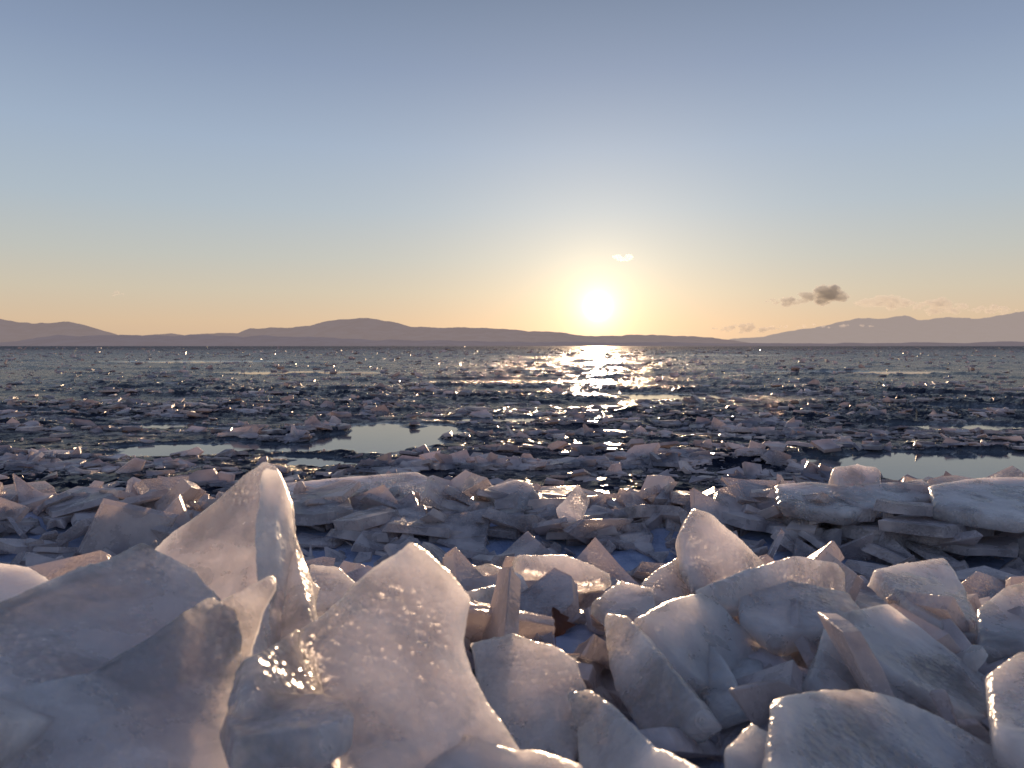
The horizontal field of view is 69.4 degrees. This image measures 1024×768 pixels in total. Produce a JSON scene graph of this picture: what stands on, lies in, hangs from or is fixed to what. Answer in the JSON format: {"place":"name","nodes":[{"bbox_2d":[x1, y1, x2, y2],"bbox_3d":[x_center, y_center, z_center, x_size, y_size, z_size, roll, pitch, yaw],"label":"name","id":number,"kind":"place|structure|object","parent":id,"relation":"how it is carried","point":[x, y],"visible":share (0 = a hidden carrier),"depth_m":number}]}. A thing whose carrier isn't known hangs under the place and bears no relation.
{"place":"outdoors","nodes":[
{"label":"outdoors","id":0,"kind":"place"},
{"bbox_2d":[0,318,747,343],"bbox_3d":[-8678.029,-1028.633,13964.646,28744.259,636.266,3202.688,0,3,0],"label":"mountain range","id":1,"kind":"structure","parent":0,"point":[356,328],"depth_m":13449.02},
{"bbox_2d":[0,346,1023,497],"bbox_3d":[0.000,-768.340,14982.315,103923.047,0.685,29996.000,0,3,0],"label":"frozen lake","id":2,"kind":"structure","parent":0,"point":[391,433],"depth_m":14.24},
{"bbox_2d":[0,346,1023,496],"bbox_3d":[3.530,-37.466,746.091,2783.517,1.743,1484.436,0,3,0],"label":"broken ice floes","id":3,"kind":"object","parent":2,"relation":"on","point":[641,454],"visible":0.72,"depth_m":9.01},
{"bbox_2d":[0,334,1023,345],"bbox_3d":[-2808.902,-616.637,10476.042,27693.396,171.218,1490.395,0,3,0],"label":"foothills","id":4,"kind":"structure","parent":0,"point":[150,340],"depth_m":10119.26},
{"bbox_2d":[0,506,1023,767],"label":"snowy shore ground","id":5,"kind":"structure","parent":0,"point":[570,640],"depth_m":3.62},
{"bbox_2d":[0,597,241,767],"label":"ice slab","id":6,"kind":"object","parent":5,"relation":"on","point":[159,698],"depth_m":0.91},
{"bbox_2d":[0,543,220,767],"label":"ice slab","id":7,"kind":"object","parent":6,"relation":"on","point":[88,618],"depth_m":1.05},
{"bbox_2d":[220,576,275,663],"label":"ice slab","id":8,"kind":"object","parent":6,"relation":"on","point":[249,604],"depth_m":1.10},
{"bbox_2d":[297,542,519,767],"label":"ice slab","id":9,"kind":"object","parent":5,"relation":"on","point":[382,647],"depth_m":0.99},
{"bbox_2d":[227,629,318,718],"bbox_3d":[-0.304,0.413,0.950,0.146,0.138,0.188,2,3,30],"label":"ice slab","id":10,"kind":"object","parent":9,"relation":"on","point":[264,681],"depth_m":0.93},
{"bbox_2d":[218,693,353,767],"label":"ice slab","id":11,"kind":"object","parent":10,"relation":"on","point":[294,730],"depth_m":0.81},
{"bbox_2d":[425,735,582,767],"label":"ice slab","id":12,"kind":"object","parent":9,"relation":"on","point":[468,751],"depth_m":0.90},
{"bbox_2d":[0,466,1023,767],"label":"ice rubble","id":13,"kind":"object","parent":5,"relation":"on","point":[460,516],"visible":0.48,"depth_m":3.53},
{"bbox_2d":[0,563,48,601],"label":"ice slab","id":14,"kind":"object","parent":13,"relation":"on","point":[15,580],"depth_m":1.66},
{"bbox_2d":[155,462,316,639],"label":"ice spire","id":15,"kind":"structure","parent":13,"relation":"on","point":[213,546],"depth_m":1.48},
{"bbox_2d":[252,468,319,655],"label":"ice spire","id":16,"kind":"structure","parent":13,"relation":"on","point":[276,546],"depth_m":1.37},
{"bbox_2d":[310,564,354,617],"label":"ice slab","id":17,"kind":"object","parent":13,"relation":"on","point":[334,583],"depth_m":1.78},
{"bbox_2d":[286,472,429,505],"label":"ice slab","id":18,"kind":"object","parent":13,"relation":"on","point":[407,483],"depth_m":4.71},
{"bbox_2d":[464,636,470,649],"bbox_3d":[-0.198,0.627,1.698,0.149,0.123,0.177,-2,4,-40],"label":"ice shard","id":19,"kind":"object","parent":13,"relation":"on","point":[467,642],"visible":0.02,"depth_m":1.67},
{"bbox_2d":[466,585,494,603],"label":"ice slab","id":20,"kind":"object","parent":13,"relation":"on","point":[484,594],"depth_m":1.89},
{"bbox_2d":[474,564,527,592],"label":"ice slab","id":21,"kind":"object","parent":13,"relation":"on","point":[486,569],"depth_m":2.15},
{"bbox_2d":[486,480,540,513],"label":"ice slab","id":22,"kind":"object","parent":13,"relation":"on","point":[527,492],"depth_m":4.24},
{"bbox_2d":[512,554,610,592],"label":"ice slab","id":23,"kind":"object","parent":13,"relation":"on","point":[586,577],"depth_m":2.33},
{"bbox_2d":[556,485,589,527],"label":"ice slab","id":24,"kind":"object","parent":13,"relation":"on","point":[572,507],"depth_m":3.73},
{"bbox_2d":[591,581,655,626],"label":"ice slab","id":25,"kind":"object","parent":13,"relation":"on","point":[631,601],"depth_m":1.77},
{"bbox_2d":[604,614,721,742],"bbox_3d":[0.253,0.549,1.359,0.102,0.152,0.386,-1,3,-17],"label":"ice slab","id":26,"kind":"object","parent":13,"relation":"on","point":[653,688],"depth_m":1.33},
{"bbox_2d":[641,558,691,604],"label":"ice slab","id":27,"kind":"object","parent":13,"relation":"on","point":[665,583],"depth_m":1.97},
{"bbox_2d":[634,593,760,697],"bbox_3d":[0.416,0.573,1.593,0.348,0.186,0.205,-3,4,-43],"label":"ice slab","id":28,"kind":"object","parent":13,"relation":"on","point":[682,633],"depth_m":1.57},
{"bbox_2d":[675,509,764,593],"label":"ice slab","id":29,"kind":"object","parent":13,"relation":"on","point":[710,548],"depth_m":2.06},
{"bbox_2d":[699,643,748,729],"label":"ice slab","id":30,"kind":"object","parent":13,"relation":"on","point":[718,699],"depth_m":1.40},
{"bbox_2d":[731,658,762,678],"bbox_3d":[0.479,0.620,1.542,0.146,0.061,0.121,-2,4,-36],"label":"ice shard","id":31,"kind":"object","parent":13,"relation":"on","point":[743,667],"visible":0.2,"depth_m":1.54},
{"bbox_2d":[696,556,844,616],"bbox_3d":[0.666,0.522,1.896,0.493,0.140,0.126,-2,3,-29],"label":"ice slab","id":32,"kind":"object","parent":13,"relation":"on","point":[727,593],"depth_m":1.86},
{"bbox_2d":[738,581,859,656],"bbox_3d":[0.677,0.545,1.735,0.333,0.104,0.209,-1,3,-23],"label":"ice slab","id":33,"kind":"object","parent":13,"relation":"on","point":[764,617],"depth_m":1.70},
{"bbox_2d":[774,480,930,525],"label":"ice slab","id":34,"kind":"object","parent":13,"relation":"on","point":[791,501],"depth_m":3.74},
{"bbox_2d":[829,464,880,485],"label":"ice slab","id":35,"kind":"object","parent":13,"relation":"on","point":[854,475],"depth_m":4.00},
{"bbox_2d":[842,604,986,724],"bbox_3d":[0.836,0.592,1.524,0.313,0.201,0.290,3,4,41],"label":"ice slab","id":36,"kind":"object","parent":13,"relation":"on","point":[917,663],"depth_m":1.51},
{"bbox_2d":[867,558,976,629],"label":"ice slab","id":37,"kind":"object","parent":13,"relation":"on","point":[939,576],"depth_m":2.00},
{"bbox_2d":[956,645,987,671],"bbox_3d":[0.953,0.645,1.617,0.135,0.188,0.114,0,3,0],"label":"ice shard","id":38,"kind":"object","parent":13,"relation":"on","point":[973,657],"visible":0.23,"depth_m":1.56},
{"bbox_2d":[928,477,1023,532],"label":"ice slab","id":39,"kind":"object","parent":13,"relation":"on","point":[994,503],"depth_m":3.50},
{"bbox_2d":[981,671,992,683],"bbox_3d":[1.018,0.673,1.580,0.191,0.161,0.090,-1,3,-20],"label":"ice shard","id":40,"kind":"object","parent":13,"relation":"on","point":[984,677],"visible":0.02,"depth_m":1.54},
{"bbox_2d":[975,582,1023,663],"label":"ice slab","id":41,"kind":"object","parent":13,"relation":"on","point":[999,628],"depth_m":1.72},
{"bbox_2d":[470,633,586,761],"bbox_3d":[0.060,0.570,1.246,0.186,0.152,0.469,-1,3,-14],"label":"ice slab","id":42,"kind":"object","parent":5,"relation":"on","point":[526,686],"depth_m":1.31},
{"bbox_2d":[567,690,698,767],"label":"ice slab","id":43,"kind":"object","parent":5,"relation":"on","point":[610,735],"depth_m":1.12},
{"bbox_2d":[724,724,767,767],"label":"ice slab","id":44,"kind":"object","parent":5,"relation":"on","point":[745,748],"depth_m":1.07},
{"bbox_2d":[856,601,871,608],"bbox_3d":[1.062,0.712,2.201,0.168,0.074,0.150,-2,4,-40],"label":"ice shard","id":45,"kind":"object","parent":5,"relation":"on","point":[861,605],"visible":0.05,"depth_m":2.27},
{"bbox_2d":[802,629,929,711],"bbox_3d":[0.710,0.607,1.384,0.316,0.196,0.229,1,3,22],"label":"ice slab","id":46,"kind":"object","parent":5,"relation":"on","point":[828,669],"depth_m":1.41},
{"bbox_2d":[762,689,997,767],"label":"ice slab","id":47,"kind":"object","parent":5,"relation":"on","point":[851,728],"depth_m":1.11},
{"bbox_2d":[962,629,976,644],"bbox_3d":[1.087,0.614,1.775,0.104,0.050,0.057,-1,3,-11],"label":"ice shard","id":48,"kind":"object","parent":5,"relation":"on","point":[971,635],"visible":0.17,"depth_m":1.75},
{"bbox_2d":[985,652,1023,767],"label":"ice slab","id":49,"kind":"object","parent":5,"relation":"on","point":[1004,683],"depth_m":1.19},
{"bbox_2d":[0,0,1023,339],"label":"sky","id":50,"kind":"structure","parent":0,"point":[721,169]},
{"bbox_2d":[729,311,1023,343],"bbox_3d":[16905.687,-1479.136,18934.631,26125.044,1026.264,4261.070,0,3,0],"label":"mountain range","id":51,"kind":"structure","parent":0,"point":[906,329],"depth_m":18015.44}
]}

